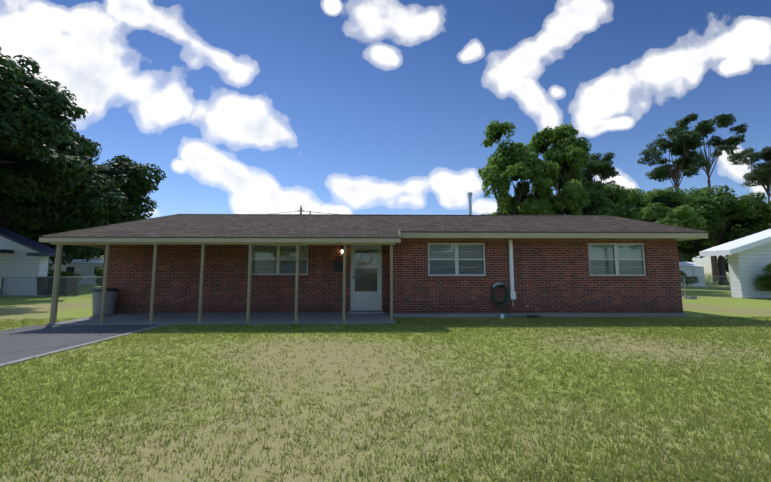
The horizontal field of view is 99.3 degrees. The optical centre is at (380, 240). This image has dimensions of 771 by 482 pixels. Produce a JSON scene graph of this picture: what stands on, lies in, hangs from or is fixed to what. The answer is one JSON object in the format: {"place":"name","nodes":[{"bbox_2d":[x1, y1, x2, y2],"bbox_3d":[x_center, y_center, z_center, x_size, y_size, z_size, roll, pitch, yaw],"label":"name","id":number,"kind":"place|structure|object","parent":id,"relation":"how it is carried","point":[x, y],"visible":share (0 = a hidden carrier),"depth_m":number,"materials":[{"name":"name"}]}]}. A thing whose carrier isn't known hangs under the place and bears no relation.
{"place":"outdoors","nodes":[
{"label":"outdoors","id":0,"kind":"place"},
{"bbox_2d":[0,47,89,198],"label":"oak","id":1,"kind":"object","parent":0,"point":[44,126],"depth_m":15.82,"materials":[{"name":"green plant"}]},
{"bbox_2d":[0,325,157,363],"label":"driveway asphalt","id":2,"kind":"structure","parent":0,"point":[20,343],"depth_m":6.50,"materials":[{"name":"grey asphalt"}]},
{"bbox_2d":[0,324,166,366],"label":"driveway edging","id":3,"kind":"object","parent":2,"relation":"on","point":[46,354],"visible":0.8,"depth_m":5.67,"materials":[{"name":"concrete"}]},
{"bbox_2d":[0,117,166,267],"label":"tree","id":4,"kind":"object","parent":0,"point":[107,202],"depth_m":24.26,"materials":[{"name":"green plant"}]},
{"bbox_2d":[85,247,104,258],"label":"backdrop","id":5,"kind":"structure","parent":0,"point":[101,256],"depth_m":63.57,"materials":[{"name":"green plant"}]},
{"bbox_2d":[0,273,770,481],"bbox_3d":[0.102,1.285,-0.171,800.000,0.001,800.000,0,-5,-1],"label":"lawn","id":6,"kind":"structure","parent":0,"point":[715,302],"depth_m":3.35,"materials":[{"name":"green plant"}]},
{"bbox_2d":[0,249,54,295],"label":"gutter","id":7,"kind":"object","parent":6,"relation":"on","point":[27,254],"visible":0.84,"depth_m":18.17,"materials":[{"name":"white paint"}]},
{"bbox_2d":[0,227,65,295],"bbox_3d":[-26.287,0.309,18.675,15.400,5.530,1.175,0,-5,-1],"label":"neighbouring house","id":8,"kind":"structure","parent":6,"relation":"on","point":[18,262],"depth_m":18.54,"materials":[{"name":"white"}]},
{"bbox_2d":[37,276,53,295],"bbox_3d":[-18.328,2.492,18.080,0.680,1.070,0.820,0,-5,-1],"label":"air conditioning unit","id":9,"kind":"object","parent":6,"relation":"on","point":[42,288],"visible":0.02,"depth_m":17.75,"materials":[{"name":"grey plastic"}]},
{"bbox_2d":[0,276,101,296],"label":"fence frame","id":10,"kind":"object","parent":6,"relation":"on","point":[1,277],"visible":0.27,"depth_m":16.82,"materials":[{"name":"grey metal"}]},
{"bbox_2d":[0,278,101,296],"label":"chain-link fence","id":11,"kind":"object","parent":10,"relation":"attached to","point":[47,287],"depth_m":16.80,"materials":[{"name":"grey metal"}]},
{"bbox_2d":[47,268,82,281],"bbox_3d":[-29.427,3.293,29.320,4.953,1.756,2.387,0,-5,-1],"label":"yard hedge","id":12,"kind":"object","parent":6,"relation":"on","point":[67,273],"visible":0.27,"depth_m":29.16,"materials":[{"name":"green plant"}]},
{"bbox_2d":[59,276,78,294],"bbox_3d":[-17.481,2.508,18.244,0.680,1.070,0.820,0,-5,-1],"label":"air conditioning unit","id":13,"kind":"object","parent":6,"relation":"on","point":[67,288],"visible":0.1,"depth_m":18.03,"materials":[{"name":"grey plastic"}]},
{"bbox_2d":[43,226,100,261],"bbox_3d":[-32.178,-1.075,30.907,11.823,10.962,12.970,0,-5,-1],"label":"tree","id":14,"kind":"object","parent":6,"relation":"on","point":[93,252],"depth_m":32.83,"materials":[{"name":"green plant"}]},
{"bbox_2d":[48,259,103,284],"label":"neighboring house","id":15,"kind":"structure","parent":6,"relation":"on","point":[84,268],"depth_m":34.27,"materials":[{"name":"white"}]},
{"bbox_2d":[95,266,102,285],"bbox_3d":[-17.547,2.214,21.010,1.167,1.445,1.735,4,-7,-38],"label":"shrub","id":16,"kind":"object","parent":6,"relation":"on","point":[99,272],"visible":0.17,"depth_m":20.52,"materials":[{"name":"green plant"}]},
{"bbox_2d":[46,313,395,324],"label":"porch slab","id":17,"kind":"structure","parent":6,"relation":"on","point":[224,318],"depth_m":8.74,"materials":[{"name":"concrete"}]},
{"bbox_2d":[47,244,63,322],"bbox_3d":[-8.251,1.072,8.339,0.174,1.975,0.174,0,-5,-1],"label":"porch post","id":18,"kind":"object","parent":17,"relation":"on","point":[56,284],"visible":1,"depth_m":8.30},
{"bbox_2d":[97,244,109,322],"bbox_3d":[-7.033,1.074,8.361,0.130,1.975,0.130,0,-5,-1],"label":"porch post","id":19,"kind":"object","parent":17,"relation":"on","point":[104,290],"visible":1,"depth_m":8.33,"materials":[{"name":"beige wood"}]},
{"bbox_2d":[92,288,117,315],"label":"trash cans","id":20,"kind":"object","parent":17,"relation":"on","point":[111,295],"visible":0.83,"depth_m":9.43,"materials":[{"name":"plastic"}]},
{"bbox_2d":[146,244,157,322],"bbox_3d":[-5.814,1.076,8.383,0.130,1.975,0.130,0,-5,-1],"label":"porch post","id":21,"kind":"object","parent":17,"relation":"on","point":[153,283],"visible":1,"depth_m":8.36,"materials":[{"name":"beige wood"}]},
{"bbox_2d":[196,244,204,322],"bbox_3d":[-4.596,1.078,8.405,0.130,1.975,0.130,0,-5,-1],"label":"porch post","id":22,"kind":"object","parent":17,"relation":"on","point":[201,284],"visible":1,"depth_m":8.38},
{"bbox_2d":[246,245,251,321],"bbox_3d":[-3.377,1.080,8.426,0.130,1.975,0.130,0,-5,-1],"label":"porch post","id":23,"kind":"object","parent":17,"relation":"on","point":[249,285],"visible":0.98,"depth_m":8.40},
{"bbox_2d":[293,245,298,321],"bbox_3d":[-2.159,1.082,8.448,0.130,1.975,0.130,0,-5,-1],"label":"porch post","id":24,"kind":"object","parent":17,"relation":"on","point":[296,284],"visible":0.98,"depth_m":8.41,"materials":[{"name":"beige wood"}]},
{"bbox_2d":[341,245,346,321],"bbox_3d":[-0.941,1.084,8.470,0.130,1.975,0.130,0,-5,-1],"label":"porch post","id":25,"kind":"object","parent":17,"relation":"on","point":[344,286],"visible":0.98,"depth_m":8.43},
{"bbox_2d":[389,245,393,321],"bbox_3d":[0.278,1.086,8.492,0.130,1.975,0.130,0,-5,-1],"label":"porch post","id":26,"kind":"object","parent":17,"relation":"on","point":[391,283],"visible":0.98,"depth_m":8.46,"materials":[{"name":"beige wood"}]},
{"bbox_2d":[101,243,682,313],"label":"brick house walls","id":27,"kind":"structure","parent":6,"relation":"on","point":[550,277],"depth_m":9.73,"materials":[{"name":"red brick"}]},
{"bbox_2d":[248,245,307,274],"bbox_3d":[-3.199,0.593,10.307,1.962,1.049,0.175,0,-5,-1],"label":"window","id":28,"kind":"structure","parent":27,"relation":"attached to","point":[273,259],"depth_m":10.28,"materials":[{"name":"clear glass"}]},
{"bbox_2d":[334,262,342,271],"bbox_3d":[-1.291,0.801,10.133,0.312,0.325,0.130,0,-5,-1],"label":"mailbox","id":29,"kind":"object","parent":27,"relation":"attached to","point":[338,265],"visible":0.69,"depth_m":10.10,"materials":[{"name":"black metal"}]},
{"bbox_2d":[348,245,383,313],"bbox_3d":[-0.452,1.159,10.142,1.080,2.105,0.365,0,-5,-1],"label":"front door","id":30,"kind":"structure","parent":27,"relation":"attached to","point":[366,282],"depth_m":10.25,"materials":[{"name":"metal"}]},
{"bbox_2d":[51,214,700,236],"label":"house roof shingles","id":31,"kind":"object","parent":27,"relation":"on","point":[198,225],"visible":0.48,"depth_m":10.07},
{"bbox_2d":[39,229,707,247],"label":"fascia","id":32,"kind":"structure","parent":31,"relation":"attached to","point":[99,242],"depth_m":8.47,"materials":[{"name":"beige wood"}]},
{"bbox_2d":[42,214,708,235],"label":"house roof caps","id":33,"kind":"object","parent":31,"relation":"on","point":[349,214],"visible":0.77,"depth_m":12.06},
{"bbox_2d":[467,192,472,214],"bbox_3d":[3.543,-1.301,12.948,0.214,1.234,0.220,0,-5,-1],"label":"vent pipe","id":34,"kind":"object","parent":31,"relation":"on","point":[469,194],"visible":0.69,"depth_m":12.92,"materials":[{"name":"grey metal"}]},
{"bbox_2d":[428,243,485,275],"bbox_3d":[2.241,0.550,9.756,1.802,1.069,0.175,0,-5,-1],"label":"window","id":35,"kind":"structure","parent":27,"relation":"attached to","point":[456,259],"depth_m":9.73,"materials":[{"name":"clear glass"}]},
{"bbox_2d":[245,239,676,278],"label":"house soldier courses","id":36,"kind":"object","parent":27,"relation":"attached to","point":[520,241],"visible":0.44,"depth_m":9.71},
{"bbox_2d":[492,283,528,316],"bbox_3d":[3.741,1.704,9.470,1.058,0.980,0.160,0,-5,-1],"label":"garden hose","id":37,"kind":"object","parent":27,"relation":"attached to","point":[505,299],"depth_m":9.44,"materials":[{"name":"green rubber"}]},
{"bbox_2d":[508,239,515,306],"bbox_3d":[3.829,0.931,9.575,0.150,1.960,0.100,0,-5,-1],"label":"conduit pipe","id":38,"kind":"object","parent":27,"relation":"attached to","point":[512,294],"visible":1,"depth_m":9.56,"materials":[{"name":"grey metal"}]},
{"bbox_2d":[588,243,645,275],"bbox_3d":[7.026,0.558,9.841,1.812,1.069,0.175,0,-5,-1],"label":"window","id":39,"kind":"structure","parent":27,"relation":"attached to","point":[616,259],"depth_m":9.81,"materials":[{"name":"clear glass"}]},
{"bbox_2d":[478,120,559,214],"bbox_3d":[10.130,-2.768,24.603,6.175,13.008,6.675,0,-5,-1],"label":"tree","id":40,"kind":"object","parent":6,"relation":"on","point":[526,163],"depth_m":23.12,"materials":[{"name":"green plant"}]},
{"bbox_2d":[526,315,540,317],"bbox_3d":[4.380,2.162,9.397,0.340,0.075,0.160,0,-5,-1],"label":"lawn valve box","id":41,"kind":"object","parent":6,"relation":"on","point":[532,316],"visible":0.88,"depth_m":9.32,"materials":[{"name":"grey plastic"}]},
{"bbox_2d":[393,313,685,317],"bbox_3d":[4.627,2.189,9.602,8.540,0.160,0.235,0,-5,-1],"label":"house foundation","id":42,"kind":"object","parent":6,"relation":"on","point":[453,315],"visible":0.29,"depth_m":9.49,"materials":[{"name":"grey concrete"}]},
{"bbox_2d":[521,123,591,214],"bbox_3d":[13.374,-3.017,24.750,5.613,13.530,6.253,0,-5,-1],"label":"tree","id":43,"kind":"object","parent":6,"relation":"on","point":[568,151],"depth_m":24.65,"materials":[{"name":"green plant"}]},
{"bbox_2d":[555,180,641,219],"bbox_3d":[17.123,-0.453,25.524,7.680,8.568,7.401,0,-5,-1],"label":"tree","id":44,"kind":"object","parent":6,"relation":"on","point":[601,193],"depth_m":24.24,"materials":[{"name":"green plant"}]},
{"bbox_2d":[580,152,619,185],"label":"pine","id":45,"kind":"object","parent":6,"relation":"on","point":[596,165],"depth_m":53.62,"materials":[{"name":"green plant"}]},
{"bbox_2d":[617,186,707,229],"bbox_3d":[24.638,-0.489,30.451,9.386,9.570,9.570,0,-5,-1],"label":"tree","id":46,"kind":"object","parent":6,"relation":"on","point":[683,216],"depth_m":28.15,"materials":[{"name":"green plant"}]},
{"bbox_2d":[637,126,710,261],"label":"pine","id":47,"kind":"object","parent":6,"relation":"on","point":[689,140],"depth_m":46.60,"materials":[{"name":"green plant"}]},
{"bbox_2d":[682,254,692,261],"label":"hedge","id":48,"kind":"object","parent":6,"relation":"on","point":[685,259],"visible":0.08,"depth_m":52.51,"materials":[{"name":"green plant"}]},
{"bbox_2d":[680,270,698,287],"bbox_3d":[24.289,3.072,26.081,2.175,1.509,1.870,0,-5,-1],"label":"shrub","id":49,"kind":"object","parent":6,"relation":"on","point":[683,275],"depth_m":25.57,"materials":[{"name":"green plant"}]},
{"bbox_2d":[683,278,696,298],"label":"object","id":50,"kind":"object","parent":6,"relation":"on","point":[690,297],"visible":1,"depth_m":16.00,"materials":[{"name":"concrete"}]},
{"bbox_2d":[679,262,704,285],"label":"distant shed","id":51,"kind":"structure","parent":6,"relation":"on","point":[689,269],"depth_m":30.33,"materials":[{"name":"white"}]},
{"bbox_2d":[681,275,730,288],"bbox_3d":[22.751,3.171,25.174,10.268,1.070,0.068,0,-5,-1],"label":"fence frame","id":52,"kind":"object","parent":6,"relation":"on","point":[707,288],"visible":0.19,"depth_m":25.17,"materials":[{"name":"grey metal"}]},
{"bbox_2d":[681,276,730,287],"bbox_3d":[22.751,3.186,25.172,10.200,0.960,0.001,0,-5,-1],"label":"chain-link fence","id":53,"kind":"object","parent":52,"relation":"attached to","point":[706,283],"depth_m":25.22,"materials":[{"name":"grey metal"}]},
{"bbox_2d":[671,113,748,280],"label":"pine","id":54,"kind":"object","parent":6,"relation":"on","point":[724,120],"depth_m":49.39,"materials":[{"name":"green plant"}]},
{"bbox_2d":[710,244,715,281],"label":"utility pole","id":55,"kind":"object","parent":6,"relation":"on","point":[713,267],"depth_m":45.56,"materials":[{"name":"wood"}]},
{"bbox_2d":[717,256,728,271],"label":"hedge","id":56,"kind":"object","parent":6,"relation":"on","point":[726,265],"visible":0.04,"depth_m":52.08,"materials":[{"name":"green plant"}]},
{"bbox_2d":[677,185,770,284],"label":"tree","id":57,"kind":"object","parent":6,"relation":"on","point":[707,198],"depth_m":33.73,"materials":[{"name":"green plant"}]},
{"bbox_2d":[727,146,770,224],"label":"pine","id":58,"kind":"object","parent":6,"relation":"on","point":[762,171],"depth_m":52.39,"materials":[{"name":"green plant"}]},
{"bbox_2d":[751,262,770,290],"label":"bush","id":59,"kind":"object","parent":6,"relation":"on","point":[766,281],"visible":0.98,"depth_m":16.28,"materials":[{"name":"green plant"}]},
{"bbox_2d":[0,0,770,272],"label":"sky","id":60,"kind":"structure","parent":0,"point":[386,107],"materials":[{"name":"blue"}]},
{"bbox_2d":[699,229,770,297],"bbox_3d":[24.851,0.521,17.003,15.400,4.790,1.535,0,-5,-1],"label":"neighbour house","id":61,"kind":"structure","parent":0,"point":[749,257],"depth_m":16.76,"materials":[{"name":"white"}]}
]}

